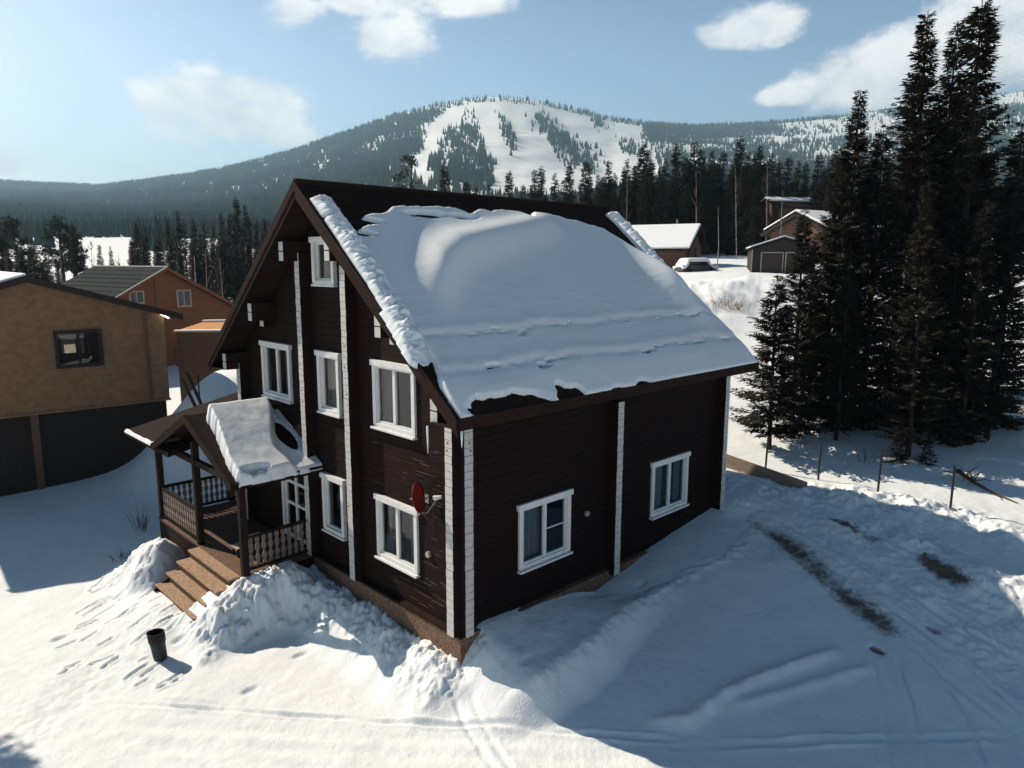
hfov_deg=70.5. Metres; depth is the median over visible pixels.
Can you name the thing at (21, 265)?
conifer tree
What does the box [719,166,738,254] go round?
conifer tree
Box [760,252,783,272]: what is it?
garage door
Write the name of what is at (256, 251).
conifer tree
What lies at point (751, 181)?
conifer tree
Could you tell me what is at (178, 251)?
conifer tree
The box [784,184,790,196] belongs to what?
conifer tree
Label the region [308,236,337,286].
window
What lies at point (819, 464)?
fence post
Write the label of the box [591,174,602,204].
conifer tree
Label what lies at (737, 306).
reed clump
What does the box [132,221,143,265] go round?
conifer tree
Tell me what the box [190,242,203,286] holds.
conifer tree
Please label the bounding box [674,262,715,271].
parked car
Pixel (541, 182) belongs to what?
conifer tree
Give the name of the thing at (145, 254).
conifer tree
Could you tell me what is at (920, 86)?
spruce tree
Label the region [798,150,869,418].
spruce tree
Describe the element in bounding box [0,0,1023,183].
sky
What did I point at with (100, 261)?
conifer tree
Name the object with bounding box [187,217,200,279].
conifer tree
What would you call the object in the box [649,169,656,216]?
conifer tree
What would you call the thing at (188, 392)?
leaning pole
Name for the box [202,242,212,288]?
conifer tree
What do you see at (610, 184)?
conifer tree
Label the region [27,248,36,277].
conifer tree
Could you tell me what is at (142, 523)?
bare shrub
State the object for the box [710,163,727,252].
conifer tree
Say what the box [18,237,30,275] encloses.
conifer tree
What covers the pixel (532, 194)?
conifer tree
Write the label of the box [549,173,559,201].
conifer tree
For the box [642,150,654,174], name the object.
conifer tree
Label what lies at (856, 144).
spruce tree
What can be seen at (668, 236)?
roof snow
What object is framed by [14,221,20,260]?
conifer tree
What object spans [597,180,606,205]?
conifer tree
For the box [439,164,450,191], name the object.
conifer tree
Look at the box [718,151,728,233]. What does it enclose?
conifer tree
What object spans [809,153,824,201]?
conifer tree
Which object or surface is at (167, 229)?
conifer tree
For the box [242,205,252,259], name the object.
conifer tree
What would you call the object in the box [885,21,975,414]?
spruce tree
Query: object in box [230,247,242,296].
conifer tree
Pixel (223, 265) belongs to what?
conifer tree
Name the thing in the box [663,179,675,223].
conifer tree
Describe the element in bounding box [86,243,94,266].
bare tree
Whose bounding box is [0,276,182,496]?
panel house
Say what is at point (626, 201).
conifer tree
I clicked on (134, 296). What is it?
window
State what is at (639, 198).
conifer tree
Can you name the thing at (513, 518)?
log house
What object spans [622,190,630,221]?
conifer tree
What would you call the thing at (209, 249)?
conifer tree
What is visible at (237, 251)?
conifer tree
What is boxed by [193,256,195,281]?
dead trunk
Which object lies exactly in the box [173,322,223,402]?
shed
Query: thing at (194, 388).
leaning pole
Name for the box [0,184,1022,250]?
valley forest
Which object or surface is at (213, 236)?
conifer tree
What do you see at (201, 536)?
wooden porch
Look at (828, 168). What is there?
conifer tree
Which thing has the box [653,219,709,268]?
log cabin
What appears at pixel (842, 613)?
snow ground
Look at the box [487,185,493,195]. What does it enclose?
conifer tree
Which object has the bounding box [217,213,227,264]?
conifer tree
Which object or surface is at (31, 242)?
conifer tree
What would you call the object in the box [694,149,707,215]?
conifer tree
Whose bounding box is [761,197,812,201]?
roof snow
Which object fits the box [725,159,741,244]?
conifer tree
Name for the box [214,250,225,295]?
conifer tree
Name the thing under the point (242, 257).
conifer tree
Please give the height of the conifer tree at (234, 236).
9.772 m
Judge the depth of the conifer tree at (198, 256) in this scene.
85.28 m
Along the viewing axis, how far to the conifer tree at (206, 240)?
119.32 m
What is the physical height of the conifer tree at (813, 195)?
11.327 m
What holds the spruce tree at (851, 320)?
on the snow ground
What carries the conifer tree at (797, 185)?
on the snow ground
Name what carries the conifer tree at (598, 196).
on the snow ground
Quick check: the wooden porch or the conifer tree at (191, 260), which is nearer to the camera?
the wooden porch
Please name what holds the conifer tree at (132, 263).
on the snow ground
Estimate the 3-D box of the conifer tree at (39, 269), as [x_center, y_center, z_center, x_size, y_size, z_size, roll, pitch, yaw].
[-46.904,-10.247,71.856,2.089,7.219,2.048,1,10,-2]
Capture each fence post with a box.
[765,439,768,467]
[817,444,822,479]
[877,450,883,491]
[949,467,955,508]
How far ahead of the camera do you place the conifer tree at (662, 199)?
103.23 m
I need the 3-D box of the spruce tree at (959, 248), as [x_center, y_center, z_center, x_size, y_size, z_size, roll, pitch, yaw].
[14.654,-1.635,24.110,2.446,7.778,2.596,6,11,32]
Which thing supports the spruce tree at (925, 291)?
on the snow ground
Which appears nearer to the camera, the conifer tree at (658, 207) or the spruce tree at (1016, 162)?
the spruce tree at (1016, 162)
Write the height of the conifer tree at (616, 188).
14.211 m
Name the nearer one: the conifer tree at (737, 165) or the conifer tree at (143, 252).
the conifer tree at (143, 252)
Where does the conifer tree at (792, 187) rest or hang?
on the snow ground
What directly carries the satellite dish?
attached to the log house at (513, 518)
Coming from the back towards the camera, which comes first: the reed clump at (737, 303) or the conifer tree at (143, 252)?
the conifer tree at (143, 252)
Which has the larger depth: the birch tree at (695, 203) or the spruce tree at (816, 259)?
the birch tree at (695, 203)
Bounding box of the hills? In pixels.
[108,92,1023,201]
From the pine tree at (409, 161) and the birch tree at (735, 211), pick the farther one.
the pine tree at (409, 161)
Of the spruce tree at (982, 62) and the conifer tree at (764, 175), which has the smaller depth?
the spruce tree at (982, 62)
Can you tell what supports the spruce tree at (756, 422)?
on the snow ground
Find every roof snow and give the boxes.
[0,271,25,281]
[310,194,757,417]
[631,223,700,248]
[746,235,813,248]
[761,197,812,201]
[764,209,880,229]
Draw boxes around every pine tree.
[0,213,35,270]
[37,213,81,281]
[58,232,89,275]
[391,154,418,188]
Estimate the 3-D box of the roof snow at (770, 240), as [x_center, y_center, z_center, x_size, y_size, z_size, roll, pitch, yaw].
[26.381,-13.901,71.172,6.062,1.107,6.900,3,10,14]
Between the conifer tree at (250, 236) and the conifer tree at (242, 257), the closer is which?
the conifer tree at (242, 257)
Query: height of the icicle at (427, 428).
0.500 m
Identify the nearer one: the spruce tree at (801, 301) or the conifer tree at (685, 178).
the spruce tree at (801, 301)
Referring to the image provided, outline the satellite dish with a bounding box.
[410,482,441,531]
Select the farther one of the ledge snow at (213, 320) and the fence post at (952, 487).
the ledge snow at (213, 320)
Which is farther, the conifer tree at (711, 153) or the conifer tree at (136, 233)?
the conifer tree at (711, 153)
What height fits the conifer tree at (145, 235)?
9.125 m
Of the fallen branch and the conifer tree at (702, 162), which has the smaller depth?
the fallen branch
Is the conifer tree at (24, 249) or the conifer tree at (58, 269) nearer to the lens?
the conifer tree at (24, 249)
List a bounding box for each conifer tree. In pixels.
[0,242,6,270]
[4,249,11,271]
[6,252,13,271]
[12,245,18,270]
[13,250,24,272]
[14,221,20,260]
[17,250,28,275]
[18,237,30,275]
[27,238,39,275]
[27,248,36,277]
[30,244,43,279]
[38,258,46,279]
[43,254,47,279]
[45,257,55,281]
[54,258,60,282]
[55,260,61,283]
[68,222,82,276]
[96,245,104,264]
[108,246,114,264]
[126,242,137,265]
[127,238,140,264]
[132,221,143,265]
[133,242,141,265]
[138,238,152,265]
[141,240,151,265]
[142,226,151,265]
[152,242,161,265]
[157,240,165,265]
[164,219,171,264]
[166,241,172,269]
[167,239,181,270]
[171,228,177,269]
[173,211,188,275]
[174,253,186,275]
[175,249,185,276]
[181,224,189,277]
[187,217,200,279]
[187,236,191,276]
[187,247,198,280]
[188,238,202,283]
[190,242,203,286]
[193,237,204,286]
[197,232,207,287]
[200,222,208,249]
[201,250,214,292]
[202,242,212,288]
[208,236,215,289]
[208,247,218,292]
[210,227,216,270]
[213,237,231,301]
[214,241,230,298]
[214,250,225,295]
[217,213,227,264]
[225,213,238,285]
[225,248,239,302]
[228,221,240,286]
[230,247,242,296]
[231,197,245,262]
[233,245,243,293]
[238,240,248,289]
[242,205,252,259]
[243,241,252,278]
[246,216,254,260]
[252,224,260,261]
[253,246,258,261]
[261,218,267,240]
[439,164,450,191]
[462,181,470,193]
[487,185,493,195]
[504,171,514,197]
[519,186,526,198]
[526,170,540,199]
[535,166,548,200]
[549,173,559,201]
[557,180,567,201]
[561,163,576,202]
[576,161,593,204]
[584,168,594,204]
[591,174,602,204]
[594,182,603,205]
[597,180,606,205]
[602,161,616,211]
[605,198,611,209]
[611,190,618,211]
[612,173,618,205]
[618,159,632,218]
[618,176,630,219]
[618,186,629,219]
[620,202,625,217]
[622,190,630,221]
[627,166,641,224]
[628,179,635,219]
[631,141,652,217]
[632,168,650,224]
[636,173,652,224]
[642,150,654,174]
[644,187,653,224]
[646,161,656,206]
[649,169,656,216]
[650,172,667,223]
[653,168,666,222]
[656,176,666,223]
[662,159,670,182]
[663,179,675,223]
[667,144,682,221]
[675,161,692,222]
[676,155,689,190]
[676,164,692,222]
[678,162,693,219]
[678,183,693,223]
[688,170,700,223]
[689,141,702,216]
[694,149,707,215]
[694,184,708,254]
[700,172,716,254]
[704,166,717,253]
[706,149,716,174]
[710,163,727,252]
[710,168,724,252]
[713,162,723,234]
[717,158,739,243]
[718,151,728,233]
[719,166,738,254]
[721,174,733,246]
[722,180,739,254]
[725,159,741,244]
[725,165,748,254]
[728,161,750,254]
[733,136,749,178]
[737,164,758,254]
[740,184,761,252]
[743,185,756,255]
[744,152,752,177]
[751,150,762,191]
[753,145,767,198]
[753,160,761,185]
[758,182,772,239]
[759,153,776,197]
[759,174,768,202]
[763,167,774,196]
[771,176,783,196]
[775,160,784,195]
[780,156,793,196]
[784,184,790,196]
[789,175,796,196]
[792,160,803,194]
[792,180,799,196]
[797,162,810,197]
[808,176,819,209]
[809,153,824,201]
[815,166,828,202]
[817,179,825,210]
[827,159,833,191]
[878,157,896,252]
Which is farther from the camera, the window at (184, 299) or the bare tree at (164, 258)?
the bare tree at (164, 258)
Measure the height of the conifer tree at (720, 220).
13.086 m
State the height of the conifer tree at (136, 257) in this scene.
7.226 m
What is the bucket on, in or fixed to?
on the snow ground
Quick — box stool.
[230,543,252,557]
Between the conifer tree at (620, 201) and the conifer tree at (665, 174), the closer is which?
the conifer tree at (620, 201)
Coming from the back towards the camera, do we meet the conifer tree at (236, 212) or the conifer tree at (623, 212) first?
the conifer tree at (623, 212)
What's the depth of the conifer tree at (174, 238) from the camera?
113.38 m
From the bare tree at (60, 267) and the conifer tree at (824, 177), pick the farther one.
the conifer tree at (824, 177)
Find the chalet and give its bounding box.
[759,211,878,263]
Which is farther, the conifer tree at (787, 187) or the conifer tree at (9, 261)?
the conifer tree at (787, 187)
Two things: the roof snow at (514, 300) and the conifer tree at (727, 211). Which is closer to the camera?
the roof snow at (514, 300)
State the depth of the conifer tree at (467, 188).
108.81 m
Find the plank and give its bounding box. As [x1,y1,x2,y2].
[726,454,807,487]
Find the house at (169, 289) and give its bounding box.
[62,265,232,365]
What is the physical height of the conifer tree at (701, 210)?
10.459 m
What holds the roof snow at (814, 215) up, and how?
on the chalet
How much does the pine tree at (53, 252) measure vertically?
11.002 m
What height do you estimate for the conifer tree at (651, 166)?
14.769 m
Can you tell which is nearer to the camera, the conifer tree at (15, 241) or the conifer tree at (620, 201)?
the conifer tree at (620, 201)
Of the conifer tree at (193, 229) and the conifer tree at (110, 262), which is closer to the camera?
the conifer tree at (193, 229)
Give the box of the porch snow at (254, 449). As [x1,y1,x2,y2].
[206,397,322,487]
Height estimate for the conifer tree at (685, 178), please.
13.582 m
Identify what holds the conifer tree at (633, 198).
on the snow ground
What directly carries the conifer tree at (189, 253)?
on the snow ground
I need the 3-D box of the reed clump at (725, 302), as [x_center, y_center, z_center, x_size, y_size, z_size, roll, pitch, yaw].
[13.756,-5.293,46.071,1.896,1.013,1.980,1,10,6]
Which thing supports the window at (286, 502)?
in the log house at (513, 518)
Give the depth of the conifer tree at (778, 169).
120.80 m
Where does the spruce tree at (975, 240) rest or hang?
on the snow ground
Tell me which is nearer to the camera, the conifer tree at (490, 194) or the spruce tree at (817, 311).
the spruce tree at (817, 311)
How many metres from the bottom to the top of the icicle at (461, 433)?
0.320 m
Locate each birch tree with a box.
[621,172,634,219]
[690,173,702,222]
[716,209,719,271]
[730,168,745,258]
[758,173,773,240]
[774,192,784,236]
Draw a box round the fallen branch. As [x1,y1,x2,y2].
[940,464,1017,502]
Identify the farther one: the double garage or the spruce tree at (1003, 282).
the double garage
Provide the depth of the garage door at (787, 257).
68.15 m
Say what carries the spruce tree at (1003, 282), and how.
on the snow ground
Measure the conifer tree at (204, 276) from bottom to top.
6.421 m
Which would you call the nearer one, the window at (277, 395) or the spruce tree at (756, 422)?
the window at (277, 395)
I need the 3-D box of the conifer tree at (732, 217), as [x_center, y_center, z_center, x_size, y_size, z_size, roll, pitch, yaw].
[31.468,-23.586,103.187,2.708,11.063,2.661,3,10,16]
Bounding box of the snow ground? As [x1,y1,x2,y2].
[0,235,1023,767]
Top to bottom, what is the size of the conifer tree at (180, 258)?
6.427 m
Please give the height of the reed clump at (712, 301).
0.968 m
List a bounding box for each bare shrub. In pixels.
[104,549,135,562]
[123,500,149,531]
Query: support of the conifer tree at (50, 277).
on the snow ground
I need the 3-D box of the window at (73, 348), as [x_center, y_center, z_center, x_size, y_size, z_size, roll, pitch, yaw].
[-14.610,-1.193,24.450,1.409,1.253,0.142,-8,12,-40]
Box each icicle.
[426,426,428,449]
[460,431,462,445]
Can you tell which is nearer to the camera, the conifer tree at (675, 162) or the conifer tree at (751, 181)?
the conifer tree at (751, 181)
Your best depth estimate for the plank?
21.17 m
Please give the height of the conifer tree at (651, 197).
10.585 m
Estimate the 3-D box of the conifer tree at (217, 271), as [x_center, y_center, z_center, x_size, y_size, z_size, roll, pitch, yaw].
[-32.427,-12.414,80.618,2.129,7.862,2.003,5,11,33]
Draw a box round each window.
[53,329,103,368]
[129,290,144,303]
[176,289,191,306]
[259,340,293,403]
[281,478,305,543]
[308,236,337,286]
[314,349,342,418]
[319,471,347,541]
[369,359,416,439]
[373,492,420,578]
[516,488,573,574]
[646,451,690,519]
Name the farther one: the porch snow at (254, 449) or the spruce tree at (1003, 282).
the spruce tree at (1003, 282)
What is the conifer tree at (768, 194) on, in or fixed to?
on the snow ground
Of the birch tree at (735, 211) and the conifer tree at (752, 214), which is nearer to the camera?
the birch tree at (735, 211)
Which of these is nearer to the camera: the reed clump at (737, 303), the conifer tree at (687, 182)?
the reed clump at (737, 303)
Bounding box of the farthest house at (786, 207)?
[755,198,822,242]
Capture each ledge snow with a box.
[173,329,220,331]
[202,320,224,321]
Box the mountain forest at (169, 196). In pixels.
[0,90,1023,221]
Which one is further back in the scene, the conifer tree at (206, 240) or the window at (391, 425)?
the conifer tree at (206, 240)
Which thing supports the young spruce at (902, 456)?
on the snow ground
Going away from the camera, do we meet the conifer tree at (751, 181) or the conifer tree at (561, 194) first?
the conifer tree at (751, 181)
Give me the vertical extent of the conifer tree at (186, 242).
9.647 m
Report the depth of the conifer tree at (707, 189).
104.66 m
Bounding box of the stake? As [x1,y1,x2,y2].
[197,375,199,404]
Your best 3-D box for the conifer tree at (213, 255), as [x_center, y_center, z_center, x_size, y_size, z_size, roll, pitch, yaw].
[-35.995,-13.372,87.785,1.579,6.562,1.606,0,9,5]
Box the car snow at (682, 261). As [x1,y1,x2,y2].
[673,258,718,268]
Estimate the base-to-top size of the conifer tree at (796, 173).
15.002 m
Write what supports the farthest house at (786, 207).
on the snow ground
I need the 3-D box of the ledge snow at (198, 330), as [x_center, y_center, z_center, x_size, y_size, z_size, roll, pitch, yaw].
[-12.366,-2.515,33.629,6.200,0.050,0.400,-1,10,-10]
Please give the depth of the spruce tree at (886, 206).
24.61 m
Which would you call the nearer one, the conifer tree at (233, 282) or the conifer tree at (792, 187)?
the conifer tree at (233, 282)
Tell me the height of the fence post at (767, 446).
1.361 m
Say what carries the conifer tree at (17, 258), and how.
on the snow ground
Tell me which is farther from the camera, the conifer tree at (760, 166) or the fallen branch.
the conifer tree at (760, 166)
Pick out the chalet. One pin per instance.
(788, 225)
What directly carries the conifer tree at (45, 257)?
on the snow ground
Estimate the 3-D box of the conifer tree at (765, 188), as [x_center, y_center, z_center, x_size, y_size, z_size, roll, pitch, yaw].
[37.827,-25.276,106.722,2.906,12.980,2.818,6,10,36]
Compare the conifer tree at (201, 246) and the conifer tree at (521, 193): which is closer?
the conifer tree at (201, 246)
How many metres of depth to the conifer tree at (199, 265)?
81.41 m
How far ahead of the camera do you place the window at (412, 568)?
14.69 m
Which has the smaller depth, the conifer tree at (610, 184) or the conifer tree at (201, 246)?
the conifer tree at (201, 246)
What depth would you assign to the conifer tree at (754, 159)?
121.63 m
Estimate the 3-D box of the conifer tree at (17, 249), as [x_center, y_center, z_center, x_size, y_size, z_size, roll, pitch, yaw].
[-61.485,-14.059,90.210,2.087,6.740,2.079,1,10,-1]
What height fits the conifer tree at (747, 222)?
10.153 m
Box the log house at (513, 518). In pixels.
[207,178,758,665]
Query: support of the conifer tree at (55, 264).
on the snow ground
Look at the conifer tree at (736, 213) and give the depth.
100.92 m
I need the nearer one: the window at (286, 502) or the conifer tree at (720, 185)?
the window at (286, 502)
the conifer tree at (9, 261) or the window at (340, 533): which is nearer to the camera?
the window at (340, 533)
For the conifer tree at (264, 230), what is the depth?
116.32 m
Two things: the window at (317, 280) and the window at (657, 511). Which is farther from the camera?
the window at (657, 511)
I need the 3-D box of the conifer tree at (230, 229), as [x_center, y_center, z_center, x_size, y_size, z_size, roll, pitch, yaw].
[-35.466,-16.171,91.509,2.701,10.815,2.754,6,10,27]
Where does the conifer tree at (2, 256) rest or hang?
on the snow ground
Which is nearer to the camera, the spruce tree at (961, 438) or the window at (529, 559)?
the window at (529, 559)
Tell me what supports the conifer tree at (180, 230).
on the snow ground
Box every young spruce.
[883,426,911,464]
[914,430,938,465]
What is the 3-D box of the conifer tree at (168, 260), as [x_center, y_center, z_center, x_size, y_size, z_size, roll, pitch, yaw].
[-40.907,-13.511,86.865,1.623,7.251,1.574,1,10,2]
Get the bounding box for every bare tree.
[54,247,66,283]
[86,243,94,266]
[160,249,169,266]
[198,249,213,289]
[216,258,226,296]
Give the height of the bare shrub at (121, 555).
0.340 m
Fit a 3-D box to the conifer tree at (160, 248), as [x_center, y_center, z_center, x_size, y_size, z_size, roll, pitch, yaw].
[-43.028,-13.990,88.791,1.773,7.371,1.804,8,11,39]
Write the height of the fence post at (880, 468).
1.580 m
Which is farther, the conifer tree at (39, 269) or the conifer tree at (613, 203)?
the conifer tree at (613, 203)
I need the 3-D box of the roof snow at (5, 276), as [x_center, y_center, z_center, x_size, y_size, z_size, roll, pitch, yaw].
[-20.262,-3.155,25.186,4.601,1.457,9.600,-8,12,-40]
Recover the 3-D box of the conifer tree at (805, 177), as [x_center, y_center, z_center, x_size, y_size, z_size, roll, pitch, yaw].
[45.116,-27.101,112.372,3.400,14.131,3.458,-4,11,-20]
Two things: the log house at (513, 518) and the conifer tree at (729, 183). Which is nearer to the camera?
the log house at (513, 518)
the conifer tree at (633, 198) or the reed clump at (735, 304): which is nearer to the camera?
the reed clump at (735, 304)
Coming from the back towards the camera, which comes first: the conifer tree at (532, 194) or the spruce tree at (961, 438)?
the conifer tree at (532, 194)
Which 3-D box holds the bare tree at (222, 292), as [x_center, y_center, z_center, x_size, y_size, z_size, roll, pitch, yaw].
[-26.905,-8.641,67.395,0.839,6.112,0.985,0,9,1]
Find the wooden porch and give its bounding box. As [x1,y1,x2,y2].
[125,392,322,623]
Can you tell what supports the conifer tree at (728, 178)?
on the snow ground
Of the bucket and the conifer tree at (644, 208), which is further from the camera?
the conifer tree at (644, 208)
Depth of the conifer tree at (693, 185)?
104.57 m
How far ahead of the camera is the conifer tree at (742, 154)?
115.13 m
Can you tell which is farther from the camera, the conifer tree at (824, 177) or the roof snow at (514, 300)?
the conifer tree at (824, 177)
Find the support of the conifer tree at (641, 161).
on the snow ground
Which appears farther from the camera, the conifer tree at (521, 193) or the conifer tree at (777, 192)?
the conifer tree at (521, 193)
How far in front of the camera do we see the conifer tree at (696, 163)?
106.20 m
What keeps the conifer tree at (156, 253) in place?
on the snow ground
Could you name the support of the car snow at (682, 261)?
on the parked car
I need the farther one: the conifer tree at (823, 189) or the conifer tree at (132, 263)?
the conifer tree at (823, 189)
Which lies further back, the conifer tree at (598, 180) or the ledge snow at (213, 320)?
the conifer tree at (598, 180)
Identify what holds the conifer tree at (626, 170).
on the snow ground
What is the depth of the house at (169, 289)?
46.00 m
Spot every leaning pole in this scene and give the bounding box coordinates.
[181,378,196,406]
[185,372,202,404]
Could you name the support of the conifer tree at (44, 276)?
on the snow ground
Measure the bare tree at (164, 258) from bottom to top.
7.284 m
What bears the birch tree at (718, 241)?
on the snow ground
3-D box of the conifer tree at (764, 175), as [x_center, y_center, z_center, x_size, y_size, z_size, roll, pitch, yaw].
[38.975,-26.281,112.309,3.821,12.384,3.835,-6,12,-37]
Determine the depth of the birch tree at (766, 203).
91.97 m
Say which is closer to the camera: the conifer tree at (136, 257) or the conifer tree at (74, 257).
the conifer tree at (136, 257)
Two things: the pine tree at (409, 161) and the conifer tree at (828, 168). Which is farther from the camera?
the conifer tree at (828, 168)
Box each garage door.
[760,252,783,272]
[784,252,807,272]
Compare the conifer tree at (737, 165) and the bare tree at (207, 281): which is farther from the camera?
the conifer tree at (737, 165)
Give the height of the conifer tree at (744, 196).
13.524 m
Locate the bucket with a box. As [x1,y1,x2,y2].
[146,628,167,661]
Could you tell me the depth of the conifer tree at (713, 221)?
105.25 m
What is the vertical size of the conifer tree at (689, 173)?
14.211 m
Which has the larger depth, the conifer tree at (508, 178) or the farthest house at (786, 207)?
the conifer tree at (508, 178)
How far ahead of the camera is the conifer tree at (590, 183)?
124.30 m
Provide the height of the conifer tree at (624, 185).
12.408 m
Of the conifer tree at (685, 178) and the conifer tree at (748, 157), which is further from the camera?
the conifer tree at (748, 157)
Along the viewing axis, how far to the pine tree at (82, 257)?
101.70 m
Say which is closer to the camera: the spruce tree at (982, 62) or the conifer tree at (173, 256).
the spruce tree at (982, 62)
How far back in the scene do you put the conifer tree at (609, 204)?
100.72 m
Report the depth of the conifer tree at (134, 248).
85.38 m
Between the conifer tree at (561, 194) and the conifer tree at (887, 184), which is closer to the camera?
the conifer tree at (887, 184)
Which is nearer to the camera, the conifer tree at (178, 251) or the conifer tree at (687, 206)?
the conifer tree at (178, 251)
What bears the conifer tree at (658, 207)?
on the snow ground
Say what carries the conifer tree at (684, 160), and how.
on the snow ground
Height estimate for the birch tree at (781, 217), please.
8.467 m
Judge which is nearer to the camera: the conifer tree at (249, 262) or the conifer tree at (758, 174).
the conifer tree at (249, 262)
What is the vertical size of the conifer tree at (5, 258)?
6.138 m
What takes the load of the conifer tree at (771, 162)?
on the snow ground
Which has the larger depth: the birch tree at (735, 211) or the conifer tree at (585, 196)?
the conifer tree at (585, 196)
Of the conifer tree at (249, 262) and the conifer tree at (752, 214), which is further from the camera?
the conifer tree at (752, 214)
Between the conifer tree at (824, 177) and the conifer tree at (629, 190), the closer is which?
the conifer tree at (824, 177)
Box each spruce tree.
[729,275,823,449]
[755,209,845,440]
[781,236,833,427]
[790,293,846,426]
[792,90,898,433]
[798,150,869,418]
[806,251,874,440]
[809,128,920,427]
[827,168,890,421]
[848,10,970,430]
[865,181,966,456]
[871,114,923,401]
[872,0,1023,435]
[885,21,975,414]
[906,215,987,440]
[915,95,995,372]
[922,200,1016,447]
[949,191,1023,438]
[965,121,1023,430]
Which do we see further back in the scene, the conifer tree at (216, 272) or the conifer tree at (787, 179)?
the conifer tree at (787, 179)
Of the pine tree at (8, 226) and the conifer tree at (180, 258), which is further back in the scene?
the pine tree at (8, 226)
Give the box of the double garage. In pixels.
[745,237,815,272]
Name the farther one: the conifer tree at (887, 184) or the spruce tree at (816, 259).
the conifer tree at (887, 184)
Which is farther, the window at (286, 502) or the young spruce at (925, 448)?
the young spruce at (925, 448)
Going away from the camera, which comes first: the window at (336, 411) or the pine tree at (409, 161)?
the window at (336, 411)
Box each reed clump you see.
[710,292,738,307]
[716,294,743,308]
[717,297,754,309]
[718,298,750,309]
[726,296,750,310]
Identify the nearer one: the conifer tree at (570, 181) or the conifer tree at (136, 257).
the conifer tree at (136, 257)
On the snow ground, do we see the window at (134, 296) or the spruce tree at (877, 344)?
the spruce tree at (877, 344)
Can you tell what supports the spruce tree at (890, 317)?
on the snow ground
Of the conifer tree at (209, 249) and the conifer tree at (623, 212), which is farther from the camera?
the conifer tree at (623, 212)
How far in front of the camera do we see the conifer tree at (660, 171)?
107.21 m
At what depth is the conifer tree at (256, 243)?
110.27 m

